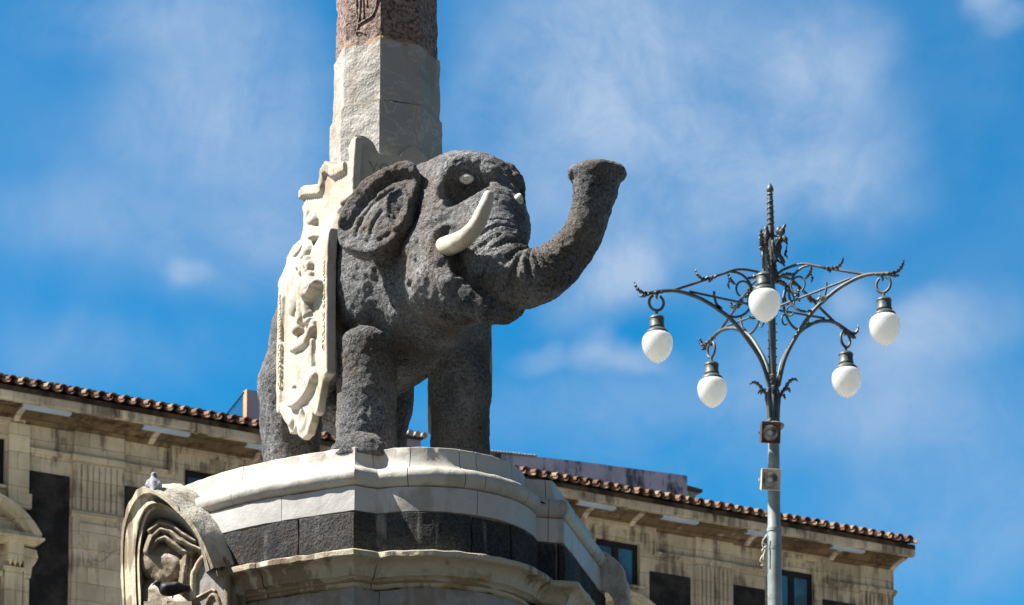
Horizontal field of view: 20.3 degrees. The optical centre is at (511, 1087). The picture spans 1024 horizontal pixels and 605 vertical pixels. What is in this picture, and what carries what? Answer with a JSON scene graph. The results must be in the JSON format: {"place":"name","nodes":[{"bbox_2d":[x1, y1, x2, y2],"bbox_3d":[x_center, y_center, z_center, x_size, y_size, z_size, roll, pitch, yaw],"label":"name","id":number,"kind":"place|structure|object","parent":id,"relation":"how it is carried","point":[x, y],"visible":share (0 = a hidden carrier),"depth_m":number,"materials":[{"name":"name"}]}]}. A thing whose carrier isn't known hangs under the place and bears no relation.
{"place":"outdoors","nodes":[
{"label":"outdoors","id":0,"kind":"place"},
{"bbox_2d":[120,447,630,604],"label":"fountain pedestal","id":1,"kind":"object","parent":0,"point":[419,526],"visible":0.99,"depth_m":13.74,"materials":[{"name":"stone"}]},
{"bbox_2d":[145,472,161,489],"bbox_3d":[-1.760,-2.967,14.043,0.084,0.142,0.130,0,-6,0],"label":"pigeon","id":2,"kind":"object","parent":1,"relation":"on","point":[153,481],"visible":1,"depth_m":14.02,"materials":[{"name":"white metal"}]},
{"bbox_2d":[152,580,190,597],"bbox_3d":[-1.649,-2.426,13.916,0.201,0.085,0.098,0,-6,0],"label":"pigeon","id":3,"kind":"object","parent":1,"relation":"on","point":[172,589],"visible":1,"depth_m":13.89,"materials":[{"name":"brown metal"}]},
{"bbox_2d":[257,150,626,461],"bbox_3d":[-0.489,-3.757,14.161,1.001,1.520,2.654,3,-7,-27],"label":"elephant statue","id":4,"kind":"object","parent":1,"relation":"on","point":[442,267],"visible":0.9,"depth_m":13.75,"materials":[{"name":"grey stone"}]},
{"bbox_2d":[276,136,491,439],"bbox_3d":[-0.694,-3.942,14.614,0.999,1.480,1.026,3,-7,-23],"label":"marble saddlecloth","id":5,"kind":"object","parent":4,"relation":"attached to","point":[306,349],"visible":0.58,"depth_m":14.24,"materials":[{"name":"white stone"}]},
{"bbox_2d":[329,0,441,239],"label":"obelisk","id":6,"kind":"object","parent":5,"relation":"on","point":[386,83],"visible":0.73,"depth_m":14.40,"materials":[{"name":"grey stone"}]},
{"bbox_2d":[0,373,917,604],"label":"palace","id":7,"kind":"structure","parent":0,"point":[75,480],"depth_m":48.06,"materials":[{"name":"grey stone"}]},
{"bbox_2d":[0,439,7,488],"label":"window","id":8,"kind":"structure","parent":7,"relation":"in","point":[2,486],"depth_m":46.77,"materials":[{"name":"black glass"}]},
{"bbox_2d":[20,403,71,416],"bbox_3d":[-7.582,-11.034,46.525,0.844,0.074,0.120,3,-7,-29],"label":"tube light","id":9,"kind":"object","parent":7,"relation":"attached to","point":[44,409],"visible":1,"depth_m":46.47,"materials":[{"name":"beige paint"}]},
{"bbox_2d":[141,424,190,436],"bbox_3d":[-5.756,-10.928,47.536,0.844,0.074,0.120,3,-7,-29],"label":"tube light","id":10,"kind":"object","parent":7,"relation":"attached to","point":[165,430],"visible":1,"depth_m":47.49,"materials":[{"name":"beige paint"}]},
{"bbox_2d":[185,470,213,485],"bbox_3d":[-5.110,-10.008,48.475,0.992,0.860,0.669,0,-6,0],"label":"window","id":11,"kind":"structure","parent":7,"relation":"in","point":[190,476],"depth_m":48.45,"materials":[{"name":"black glass"}]},
{"bbox_2d":[226,392,244,415],"bbox_3d":[-5.149,-11.914,52.559,0.489,1.884,0.032,3,-7,-29],"label":"rooftop railing","id":12,"kind":"object","parent":7,"relation":"on","point":[233,405],"visible":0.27,"depth_m":52.67,"materials":[{"name":"metal"}]},
{"bbox_2d":[244,443,261,449],"bbox_3d":[-4.139,-10.834,48.431,0.824,0.074,0.120,3,-7,-29],"label":"tube light","id":13,"kind":"object","parent":7,"relation":"attached to","point":[253,446],"visible":0.43,"depth_m":48.26,"materials":[{"name":"beige paint"}]},
{"bbox_2d":[243,389,326,431],"bbox_3d":[-4.211,-11.974,53.176,1.663,2.133,0.250,3,-7,-29],"label":"chimney","id":14,"kind":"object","parent":7,"relation":"on","point":[251,404],"depth_m":52.84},
{"bbox_2d":[407,429,427,446],"bbox_3d":[-2.099,-11.483,52.999,0.774,1.320,0.843,3,-7,-29],"label":"chimney","id":15,"kind":"object","parent":7,"relation":"on","point":[414,439],"visible":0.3,"depth_m":52.80,"materials":[{"name":"grey concrete"}]},
{"bbox_2d":[490,452,686,496],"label":"rooftop parapet","id":16,"kind":"structure","parent":7,"relation":"on","point":[676,484],"depth_m":56.53,"materials":[{"name":"grey concrete"}]},
{"bbox_2d":[490,450,536,456],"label":"coping tiles","id":17,"kind":"object","parent":16,"relation":"attached to","point":[511,453],"visible":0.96,"depth_m":55.45,"materials":[{"name":"stone"}]},
{"bbox_2d":[575,500,616,510],"bbox_3d":[1.514,-10.505,51.559,0.804,0.074,0.120,3,-7,-29],"label":"tube light","id":18,"kind":"object","parent":7,"relation":"attached to","point":[595,505],"visible":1,"depth_m":51.53,"materials":[{"name":"beige paint"}]},
{"bbox_2d":[596,538,644,589],"bbox_3d":[1.935,-9.596,52.389,1.030,0.860,0.220,3,-7,-29],"label":"window","id":19,"kind":"structure","parent":7,"relation":"in","point":[625,554],"depth_m":52.57,"materials":[{"name":"blue glass"}]},
{"bbox_2d":[660,515,698,524],"bbox_3d":[3.070,-10.415,52.420,0.784,0.074,0.120,3,-7,-29],"label":"tube light","id":20,"kind":"object","parent":7,"relation":"attached to","point":[678,519],"visible":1,"depth_m":52.36,"materials":[{"name":"beige paint"}]},
{"bbox_2d":[687,485,702,497],"bbox_3d":[3.312,-11.994,58.855,0.514,0.385,1.500,3,-7,-29],"label":"tiled eave","id":21,"kind":"object","parent":7,"relation":"attached to","point":[693,491],"visible":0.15,"depth_m":58.23,"materials":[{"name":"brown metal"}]},
{"bbox_2d":[744,529,766,537],"bbox_3d":[4.677,-10.321,53.310,0.764,0.074,0.120,3,-7,-29],"label":"tube light","id":22,"kind":"object","parent":7,"relation":"attached to","point":[754,533],"visible":0.66,"depth_m":53.18,"materials":[{"name":"beige paint"}]},
{"bbox_2d":[782,570,811,604],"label":"window","id":23,"kind":"structure","parent":7,"relation":"in","point":[796,586],"depth_m":54.42,"materials":[{"name":"blue glass"}]},
{"bbox_2d":[829,544,864,553],"bbox_3d":[6.364,-10.223,54.243,0.764,0.074,0.120,3,-7,-29],"label":"tube light","id":24,"kind":"object","parent":7,"relation":"attached to","point":[847,549],"visible":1,"depth_m":54.19,"materials":[{"name":"beige paint"}]},
{"bbox_2d":[0,0,1023,604],"label":"sky","id":25,"kind":"structure","parent":0,"point":[156,156],"materials":[{"name":"blue"}]},
{"label":"pavement","id":26,"kind":"structure","parent":0,"visible":0},
{"bbox_2d":[634,183,904,604],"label":"street lamp","id":27,"kind":"object","parent":26,"relation":"on","point":[763,303],"visible":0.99,"depth_m":25.74,"materials":[{"name":"grey metal"}]},
{"bbox_2d":[760,534,766,565],"bbox_3d":[2.256,-4.816,25.610,0.072,0.295,0.043,0,-6,0],"label":"cable bundle","id":28,"kind":"object","parent":27,"relation":"hanging from","point":[764,547],"visible":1,"depth_m":25.60,"materials":[{"name":"beige paint"}]},
{"bbox_2d":[758,421,780,443],"bbox_3d":[2.299,-5.838,25.576,0.197,0.213,0.298,0,-6,0],"label":"floodlight","id":29,"kind":"object","parent":27,"relation":"attached to","point":[769,432],"visible":1,"depth_m":25.50,"materials":[{"name":"brown metal"}]},
{"bbox_2d":[758,468,780,490],"bbox_3d":[2.295,-5.409,25.531,0.197,0.213,0.298,0,-6,0],"label":"floodlight","id":30,"kind":"object","parent":27,"relation":"attached to","point":[769,479],"visible":1,"depth_m":25.45,"materials":[{"name":"beige paint"}]}
]}

